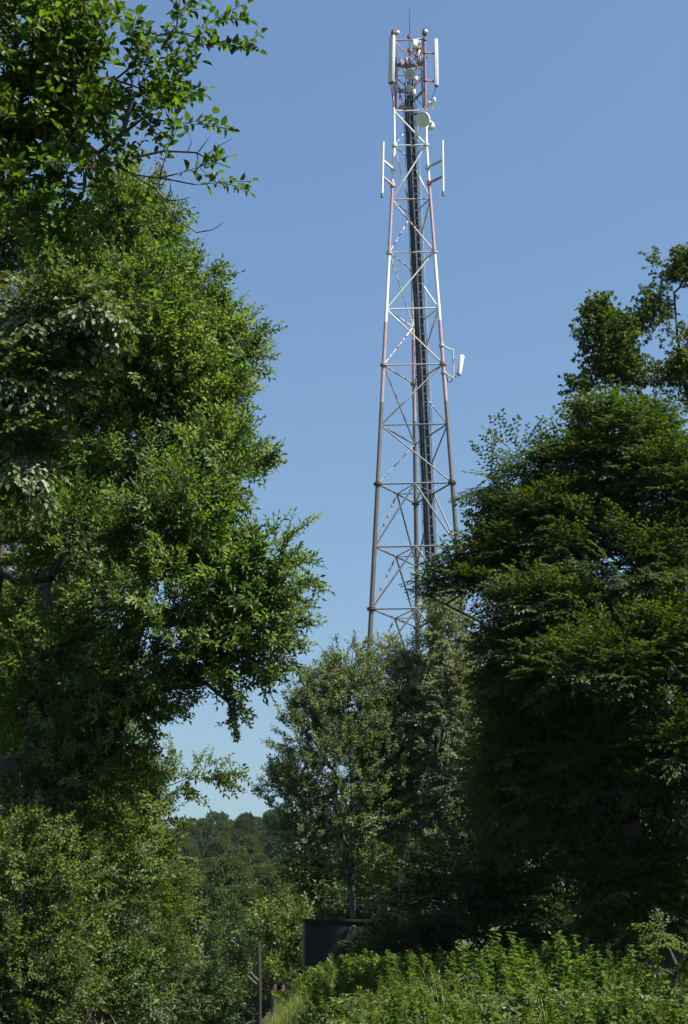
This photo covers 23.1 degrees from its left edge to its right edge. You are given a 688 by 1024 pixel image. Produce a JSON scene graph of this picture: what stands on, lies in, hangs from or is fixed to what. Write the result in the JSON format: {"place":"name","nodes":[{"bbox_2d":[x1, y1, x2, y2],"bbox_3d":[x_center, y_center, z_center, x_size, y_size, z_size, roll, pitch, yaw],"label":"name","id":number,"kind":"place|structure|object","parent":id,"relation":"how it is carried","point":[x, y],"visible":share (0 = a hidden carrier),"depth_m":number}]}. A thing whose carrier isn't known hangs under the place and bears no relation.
{"place":"outdoors","nodes":[
{"label":"outdoors","id":0,"kind":"place"},
{"bbox_2d":[0,0,687,866],"label":"sky","id":1,"kind":"structure","parent":0,"point":[562,125]},
{"bbox_2d":[233,904,687,1023],"bbox_3d":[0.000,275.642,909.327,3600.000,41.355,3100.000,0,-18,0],"label":"ground","id":2,"kind":"structure","parent":0,"point":[249,1017],"depth_m":127.37},
{"bbox_2d":[0,794,129,1023],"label":"elder tree","id":3,"kind":"object","parent":2,"relation":"on","point":[36,965],"visible":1,"depth_m":13.35},
{"bbox_2d":[0,702,158,1023],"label":"hazel bush","id":4,"kind":"object","parent":2,"relation":"on","point":[61,789],"visible":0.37,"depth_m":15.09},
{"bbox_2d":[0,256,169,530],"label":"lime tree","id":5,"kind":"object","parent":2,"relation":"on","point":[41,337],"visible":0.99,"depth_m":14.88},
{"bbox_2d":[4,149,178,624],"bbox_3d":[-5.410,1.752,31.094,4.988,18.744,5.145,0,-18,0],"label":"birch tree","id":6,"kind":"object","parent":2,"relation":"on","point":[139,171],"visible":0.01,"depth_m":33.39},
{"bbox_2d":[0,462,187,1023],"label":"beech tree","id":7,"kind":"object","parent":2,"relation":"on","point":[130,725],"visible":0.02,"depth_m":27.14},
{"bbox_2d":[37,761,181,1023],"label":"dogwood tree","id":8,"kind":"object","parent":2,"relation":"on","point":[131,953],"visible":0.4,"depth_m":17.87},
{"bbox_2d":[52,819,191,1023],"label":"bush","id":9,"kind":"object","parent":2,"relation":"on","point":[132,927],"visible":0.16,"depth_m":21.81},
{"bbox_2d":[0,573,255,1021],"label":"ash tree","id":10,"kind":"object","parent":2,"relation":"on","point":[155,811],"visible":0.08,"depth_m":20.83},
{"bbox_2d":[0,0,267,280],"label":"broadleaf tree","id":11,"kind":"object","parent":2,"relation":"on","point":[55,70],"visible":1,"depth_m":9.49},
{"bbox_2d":[0,161,288,1023],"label":"sallow tree","id":12,"kind":"object","parent":2,"relation":"on","point":[177,380],"visible":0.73,"depth_m":18.91},
{"bbox_2d":[82,881,216,1023],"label":"willow bush","id":13,"kind":"object","parent":2,"relation":"on","point":[165,933],"visible":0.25,"depth_m":24.97},
{"bbox_2d":[113,819,210,1023],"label":"hornbeam tree","id":14,"kind":"object","parent":2,"relation":"on","point":[177,898],"visible":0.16,"depth_m":30.26},
{"bbox_2d":[0,436,334,805],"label":"sallow tree","id":15,"kind":"object","parent":2,"relation":"on","point":[207,619],"visible":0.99,"depth_m":15.39},
{"bbox_2d":[167,843,181,863],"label":"woodland tree","id":16,"kind":"object","parent":2,"relation":"on","point":[177,851],"visible":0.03,"depth_m":240.91},
{"bbox_2d":[164,831,189,844],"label":"woodland tree","id":17,"kind":"object","parent":2,"relation":"on","point":[179,834],"visible":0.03,"depth_m":296.47},
{"bbox_2d":[164,872,189,894],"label":"woodland tree","id":18,"kind":"object","parent":2,"relation":"on","point":[183,887],"depth_m":163.13},
{"bbox_2d":[175,864,196,875],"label":"woodland tree","id":19,"kind":"object","parent":2,"relation":"on","point":[180,867],"depth_m":217.52},
{"bbox_2d":[174,821,199,833],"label":"woodland tree","id":20,"kind":"object","parent":2,"relation":"on","point":[179,829],"visible":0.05,"depth_m":326.64},
{"bbox_2d":[162,905,213,975],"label":"woodland tree","id":21,"kind":"object","parent":2,"relation":"on","point":[208,923],"visible":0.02,"depth_m":89.24},
{"bbox_2d":[175,841,202,868],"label":"woodland tree","id":22,"kind":"object","parent":2,"relation":"on","point":[192,850],"visible":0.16,"depth_m":252.16},
{"bbox_2d":[181,824,207,857],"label":"woodland tree","id":23,"kind":"object","parent":2,"relation":"on","point":[200,840],"visible":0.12,"depth_m":315.86},
{"bbox_2d":[152,959,239,1023],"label":"hazel bush","id":24,"kind":"object","parent":2,"relation":"on","point":[206,990],"visible":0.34,"depth_m":45.09},
{"bbox_2d":[189,877,207,896],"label":"woodland tree","id":25,"kind":"object","parent":2,"relation":"on","point":[201,883],"visible":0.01,"depth_m":165.27},
{"bbox_2d":[165,887,232,987],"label":"hazel bush","id":26,"kind":"object","parent":2,"relation":"on","point":[211,935],"visible":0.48,"depth_m":69.29},
{"bbox_2d":[186,817,212,840],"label":"woodland tree","id":27,"kind":"object","parent":2,"relation":"on","point":[202,824],"visible":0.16,"depth_m":341.33},
{"bbox_2d":[195,864,206,873],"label":"woodland tree","id":28,"kind":"object","parent":2,"relation":"on","point":[201,867],"visible":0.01,"depth_m":240.06},
{"bbox_2d":[196,871,207,878],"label":"woodland tree","id":29,"kind":"object","parent":2,"relation":"on","point":[201,873],"depth_m":200.84},
{"bbox_2d":[186,882,221,922],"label":"woodland tree","id":30,"kind":"object","parent":2,"relation":"on","point":[210,891],"visible":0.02,"depth_m":97.04},
{"bbox_2d":[206,818,213,849],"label":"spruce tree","id":31,"kind":"object","parent":2,"relation":"on","point":[209,832],"visible":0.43,"depth_m":325.90},
{"bbox_2d":[200,857,220,866],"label":"woodland tree","id":32,"kind":"object","parent":2,"relation":"on","point":[206,861],"visible":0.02,"depth_m":259.99},
{"bbox_2d":[201,836,229,859],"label":"woodland tree","id":33,"kind":"object","parent":2,"relation":"on","point":[217,846],"visible":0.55,"depth_m":296.83},
{"bbox_2d":[175,959,256,1023],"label":"hazel bush","id":34,"kind":"object","parent":2,"relation":"on","point":[226,1000],"visible":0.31,"depth_m":52.87},
{"bbox_2d":[205,809,229,829],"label":"woodland tree","id":35,"kind":"object","parent":2,"relation":"on","point":[215,816],"visible":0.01,"depth_m":404.41},
{"bbox_2d":[208,829,231,848],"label":"woodland tree","id":36,"kind":"object","parent":2,"relation":"on","point":[225,835],"visible":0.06,"depth_m":308.02},
{"bbox_2d":[213,819,234,831],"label":"woodland tree","id":37,"kind":"object","parent":2,"relation":"on","point":[222,825],"visible":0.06,"depth_m":367.37},
{"bbox_2d":[205,853,253,887],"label":"woodland tree","id":38,"kind":"object","parent":2,"relation":"on","point":[219,869],"visible":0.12,"depth_m":150.44},
{"bbox_2d":[204,893,265,965],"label":"hazel bush","id":39,"kind":"object","parent":2,"relation":"on","point":[229,919],"visible":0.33,"depth_m":81.22},
{"bbox_2d":[217,869,254,888],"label":"woodland tree","id":40,"kind":"object","parent":2,"relation":"on","point":[235,878],"visible":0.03,"depth_m":133.94},
{"bbox_2d":[225,845,251,866],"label":"woodland tree","id":41,"kind":"object","parent":2,"relation":"on","point":[241,853],"visible":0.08,"depth_m":208.99},
{"bbox_2d":[210,926,271,1023],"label":"hazel bush","id":42,"kind":"object","parent":2,"relation":"on","point":[241,947],"visible":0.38,"depth_m":59.34},
{"bbox_2d":[213,881,273,1023],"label":"woodland tree","id":43,"kind":"object","parent":2,"relation":"on","point":[244,891],"visible":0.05,"depth_m":95.47},
{"bbox_2d":[228,811,263,852],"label":"woodland tree","id":44,"kind":"object","parent":2,"relation":"on","point":[249,821],"visible":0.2,"depth_m":324.98},
{"bbox_2d":[237,835,261,854],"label":"woodland tree","id":45,"kind":"object","parent":2,"relation":"on","point":[250,843],"visible":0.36,"depth_m":277.52},
{"bbox_2d":[222,917,278,1023],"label":"woodland tree","id":46,"kind":"object","parent":2,"relation":"on","point":[264,1002],"visible":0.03,"depth_m":88.22},
{"bbox_2d":[247,942,261,1023],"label":"fence post","id":47,"kind":"object","parent":2,"relation":"on","point":[259,1000],"visible":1,"depth_m":34.64},
{"bbox_2d":[249,853,269,865],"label":"woodland tree","id":48,"kind":"object","parent":2,"relation":"on","point":[258,858],"visible":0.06,"depth_m":242.07},
{"bbox_2d":[256,816,262,829],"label":"woodland tree","id":49,"kind":"object","parent":2,"relation":"on","point":[259,819],"visible":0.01,"depth_m":391.87},
{"bbox_2d":[253,830,270,851],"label":"woodland tree","id":50,"kind":"object","parent":2,"relation":"on","point":[258,834],"visible":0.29,"depth_m":334.55},
{"bbox_2d":[251,863,275,880],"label":"woodland tree","id":51,"kind":"object","parent":2,"relation":"on","point":[260,871],"visible":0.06,"depth_m":193.76},
{"bbox_2d":[262,1004,264,1017],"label":"woodland tree","id":52,"kind":"object","parent":2,"relation":"on","point":[263,1011],"depth_m":102.29},
{"bbox_2d":[263,842,270,857],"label":"woodland tree","id":53,"kind":"object","parent":2,"relation":"on","point":[267,845],"visible":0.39,"depth_m":315.75},
{"bbox_2d":[253,873,284,895],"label":"woodland tree","id":54,"kind":"object","parent":2,"relation":"on","point":[266,880],"visible":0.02,"depth_m":120.64},
{"bbox_2d":[257,806,286,830],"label":"woodland tree","id":55,"kind":"object","parent":2,"relation":"on","point":[271,813],"visible":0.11,"depth_m":356.88},
{"bbox_2d":[231,882,314,1021],"bbox_3d":[-1.535,10.761,40.845,2.435,3.660,2.260,0,-18,0],"label":"hazel bush","id":56,"kind":"object","parent":2,"relation":"on","point":[280,975],"visible":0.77,"depth_m":40.80},
{"bbox_2d":[270,845,281,859],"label":"woodland tree","id":57,"kind":"object","parent":2,"relation":"on","point":[273,852],"visible":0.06,"depth_m":289.55},
{"bbox_2d":[268,862,288,872],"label":"woodland tree","id":58,"kind":"object","parent":2,"relation":"on","point":[277,867],"visible":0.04,"depth_m":214.87},
{"bbox_2d":[266,854,298,869],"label":"woodland tree","id":59,"kind":"object","parent":2,"relation":"on","point":[276,859],"visible":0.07,"depth_m":225.50},
{"bbox_2d":[268,871,298,889],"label":"woodland tree","id":60,"kind":"object","parent":2,"relation":"on","point":[279,878],"visible":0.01,"depth_m":129.56},
{"bbox_2d":[271,881,297,899],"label":"woodland tree","id":61,"kind":"object","parent":2,"relation":"on","point":[282,886],"visible":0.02,"depth_m":101.39},
{"bbox_2d":[278,830,298,849],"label":"woodland tree","id":62,"kind":"object","parent":2,"relation":"on","point":[290,841],"visible":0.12,"depth_m":297.13},
{"bbox_2d":[266,890,314,988],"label":"woodland tree","id":63,"kind":"object","parent":2,"relation":"on","point":[284,962],"visible":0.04,"depth_m":88.86},
{"bbox_2d":[289,888,310,979],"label":"woodland tree","id":64,"kind":"object","parent":2,"relation":"on","point":[300,972],"visible":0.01,"depth_m":91.02},
{"bbox_2d":[313,973,322,1014],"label":"tall weed","id":65,"kind":"object","parent":2,"relation":"on","point":[317,974],"visible":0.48,"depth_m":26.95},
{"bbox_2d":[272,818,389,918],"bbox_3d":[-0.224,13.074,56.544,4.484,6.092,4.331,0,-18,0],"label":"maple tree","id":66,"kind":"object","parent":2,"relation":"on","point":[311,879],"visible":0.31,"depth_m":56.27},
{"bbox_2d":[262,969,400,1023],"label":"grass","id":67,"kind":"structure","parent":2,"relation":"on","point":[287,1015],"depth_m":29.52},
{"bbox_2d":[250,629,419,918],"bbox_3d":[-0.226,8.059,45.791,4.683,9.873,3.905,0,-18,0],"label":"poplar tree","id":68,"kind":"object","parent":2,"relation":"on","point":[328,724],"visible":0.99,"depth_m":45.67},
{"bbox_2d":[336,957,345,994],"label":"tall weed","id":69,"kind":"object","parent":2,"relation":"on","point":[342,972],"visible":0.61,"depth_m":26.09},
{"bbox_2d":[302,919,385,967],"bbox_3d":[0.036,9.872,36.925,1.929,1.845,0.476,0,-18,0],"label":"dark board","id":70,"kind":"object","parent":2,"relation":"on","point":[321,938],"visible":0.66,"depth_m":36.99},
{"bbox_2d":[347,964,356,993],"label":"tall weed","id":71,"kind":"object","parent":2,"relation":"on","point":[351,970],"visible":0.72,"depth_m":26.07},
{"bbox_2d":[367,966,375,994],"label":"tall weed","id":72,"kind":"object","parent":2,"relation":"on","point":[371,981],"visible":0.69,"depth_m":25.07},
{"bbox_2d":[343,843,424,923],"bbox_3d":[1.163,11.175,46.744,2.401,4.177,1.818,0,-18,0],"label":"hazel bush","id":73,"kind":"object","parent":2,"relation":"on","point":[360,894],"visible":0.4,"depth_m":46.95},
{"bbox_2d":[384,963,393,994],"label":"tall weed","id":74,"kind":"object","parent":2,"relation":"on","point":[388,969],"visible":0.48,"depth_m":23.20},
{"bbox_2d":[342,630,449,940],"bbox_3d":[1.657,8.057,46.823,3.784,9.883,3.352,0,-18,0],"label":"birch tree","id":75,"kind":"object","parent":2,"relation":"on","point":[399,671],"visible":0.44,"depth_m":46.81},
{"bbox_2d":[337,907,461,964],"bbox_3d":[1.162,8.680,33.944,2.612,1.600,2.570,0,-18,0],"label":"beech bush","id":76,"kind":"object","parent":2,"relation":"on","point":[396,935],"visible":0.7,"depth_m":33.87},
{"bbox_2d":[317,818,489,930],"bbox_3d":[2.364,11.727,51.018,6.431,5.054,3.568,0,-18,0],"label":"maple tree","id":77,"kind":"object","parent":2,"relation":"on","point":[342,908],"visible":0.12,"depth_m":50.58},
{"bbox_2d":[402,953,417,999],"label":"tall weed","id":78,"kind":"object","parent":2,"relation":"on","point":[410,971],"visible":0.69,"depth_m":21.19},
{"bbox_2d":[356,8,482,949],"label":"lattice tower","id":79,"kind":"structure","parent":2,"relation":"on","point":[420,373],"depth_m":77.12},
{"bbox_2d":[425,960,434,996],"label":"tall weed","id":80,"kind":"object","parent":2,"relation":"on","point":[430,968],"visible":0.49,"depth_m":21.23},
{"bbox_2d":[396,581,501,947],"bbox_3d":[3.081,7.035,46.115,3.537,11.175,3.091,0,-18,0],"label":"birch tree","id":81,"kind":"object","parent":2,"relation":"on","point":[451,714],"visible":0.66,"depth_m":46.05},
{"bbox_2d":[447,962,459,998],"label":"tall weed","id":82,"kind":"object","parent":2,"relation":"on","point":[454,969],"visible":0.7,"depth_m":20.70},
{"bbox_2d":[457,942,477,999],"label":"tall weed","id":83,"kind":"object","parent":2,"relation":"on","point":[461,964],"visible":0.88,"depth_m":20.77},
{"bbox_2d":[360,892,578,961],"bbox_3d":[2.589,8.821,34.326,4.506,1.982,5.086,0,-18,0],"label":"beech bush","id":84,"kind":"object","parent":2,"relation":"on","point":[474,933],"visible":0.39,"depth_m":33.78},
{"bbox_2d":[467,948,480,990],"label":"tall weed","id":85,"kind":"object","parent":2,"relation":"on","point":[473,967],"visible":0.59,"depth_m":21.06},
{"bbox_2d":[277,938,687,1021],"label":"shade undergrowth","id":86,"kind":"object","parent":2,"relation":"on","point":[362,971],"visible":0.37,"depth_m":27.92},
{"bbox_2d":[351,711,615,953],"bbox_3d":[3.183,6.968,36.416,6.083,6.285,5.850,0,-18,0],"label":"beech tree","id":87,"kind":"object","parent":2,"relation":"on","point":[481,888],"visible":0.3,"depth_m":36.12},
{"bbox_2d":[476,950,490,996],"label":"tall weed","id":88,"kind":"object","parent":2,"relation":"on","point":[484,975],"visible":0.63,"depth_m":20.47},
{"bbox_2d":[296,958,687,1023],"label":"undergrowth","id":89,"kind":"object","parent":2,"relation":"on","point":[673,1018],"visible":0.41,"depth_m":19.08},
{"bbox_2d":[485,934,506,993],"bbox_3d":[1.898,5.718,20.743,0.374,1.025,0.359,0,-18,0],"label":"tall weed","id":90,"kind":"object","parent":2,"relation":"on","point":[493,972],"visible":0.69,"depth_m":20.79},
{"bbox_2d":[489,926,505,990],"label":"tall weed","id":91,"kind":"object","parent":2,"relation":"on","point":[496,937],"visible":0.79,"depth_m":20.89},
{"bbox_2d":[310,960,687,1023],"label":"tall grass","id":92,"kind":"structure","parent":2,"relation":"on","point":[433,993],"depth_m":19.58},
{"bbox_2d":[315,948,687,1023],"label":"nettles","id":93,"kind":"object","parent":2,"relation":"on","point":[397,1012],"visible":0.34,"depth_m":19.80},
{"bbox_2d":[497,948,516,998],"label":"tall weed","id":94,"kind":"object","parent":2,"relation":"on","point":[505,971],"visible":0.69,"depth_m":20.27},
{"bbox_2d":[506,931,526,993],"bbox_3d":[2.168,5.691,20.648,0.361,1.095,0.331,0,-18,0],"label":"tall weed","id":95,"kind":"object","parent":2,"relation":"on","point":[517,958],"visible":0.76,"depth_m":20.72},
{"bbox_2d":[515,938,531,983],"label":"tall weed","id":96,"kind":"object","parent":2,"relation":"on","point":[522,957],"visible":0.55,"depth_m":21.05},
{"bbox_2d":[525,950,539,992],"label":"tall weed","id":97,"kind":"object","parent":2,"relation":"on","point":[534,955],"visible":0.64,"depth_m":20.27},
{"bbox_2d":[399,374,687,979],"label":"hornbeam tree","id":98,"kind":"object","parent":2,"relation":"on","point":[601,486],"visible":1,"depth_m":25.25},
{"bbox_2d":[542,940,556,991],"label":"tall weed","id":99,"kind":"object","parent":2,"relation":"on","point":[546,964],"visible":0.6,"depth_m":20.89},
{"bbox_2d":[550,933,567,990],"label":"tall weed","id":100,"kind":"object","parent":2,"relation":"on","point":[558,953],"visible":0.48,"depth_m":20.83},
{"bbox_2d":[436,708,687,935],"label":"beech tree","id":101,"kind":"object","parent":2,"relation":"on","point":[460,842],"depth_m":41.11},
{"bbox_2d":[552,930,572,990],"bbox_3d":[2.666,5.666,20.571,0.294,1.102,0.371,0,-18,0],"label":"tall weed","id":102,"kind":"object","parent":2,"relation":"on","point":[561,961],"visible":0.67,"depth_m":20.62},
{"bbox_2d":[560,938,581,1000],"bbox_3d":[2.776,5.693,20.450,0.323,1.011,0.299,0,-18,0],"label":"tall weed","id":103,"kind":"object","parent":2,"relation":"on","point":[570,976],"visible":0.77,"depth_m":20.49},
{"bbox_2d":[570,934,590,993],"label":"tall weed","id":104,"kind":"object","parent":2,"relation":"on","point":[579,962],"visible":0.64,"depth_m":20.78},
{"bbox_2d":[477,607,687,960],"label":"beech tree","id":105,"kind":"object","parent":2,"relation":"on","point":[544,890],"visible":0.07,"depth_m":32.21},
{"bbox_2d":[578,944,598,989],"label":"tall weed","id":106,"kind":"object","parent":2,"relation":"on","point":[585,971],"visible":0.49,"depth_m":20.66},
{"bbox_2d":[592,950,610,996],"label":"tall weed","id":107,"kind":"object","parent":2,"relation":"on","point":[602,977],"visible":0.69,"depth_m":20.24},
{"bbox_2d":[528,876,687,969],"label":"beech bush","id":108,"kind":"object","parent":2,"relation":"on","point":[573,915],"visible":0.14,"depth_m":30.01},
{"bbox_2d":[557,241,687,437],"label":"oak tree","id":109,"kind":"object","parent":2,"relation":"on","point":[607,329],"visible":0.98,"depth_m":36.76},
{"bbox_2d":[613,957,631,991],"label":"tall weed","id":110,"kind":"object","parent":2,"relation":"on","point":[619,980],"visible":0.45,"depth_m":20.06},
{"bbox_2d":[624,944,637,983],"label":"tall weed","id":111,"kind":"object","parent":2,"relation":"on","point":[629,960],"visible":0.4,"depth_m":21.25},
{"bbox_2d":[618,908,687,997],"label":"bramble bush","id":112,"kind":"object","parent":2,"relation":"on","point":[674,973],"visible":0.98,"depth_m":20.22}
]}

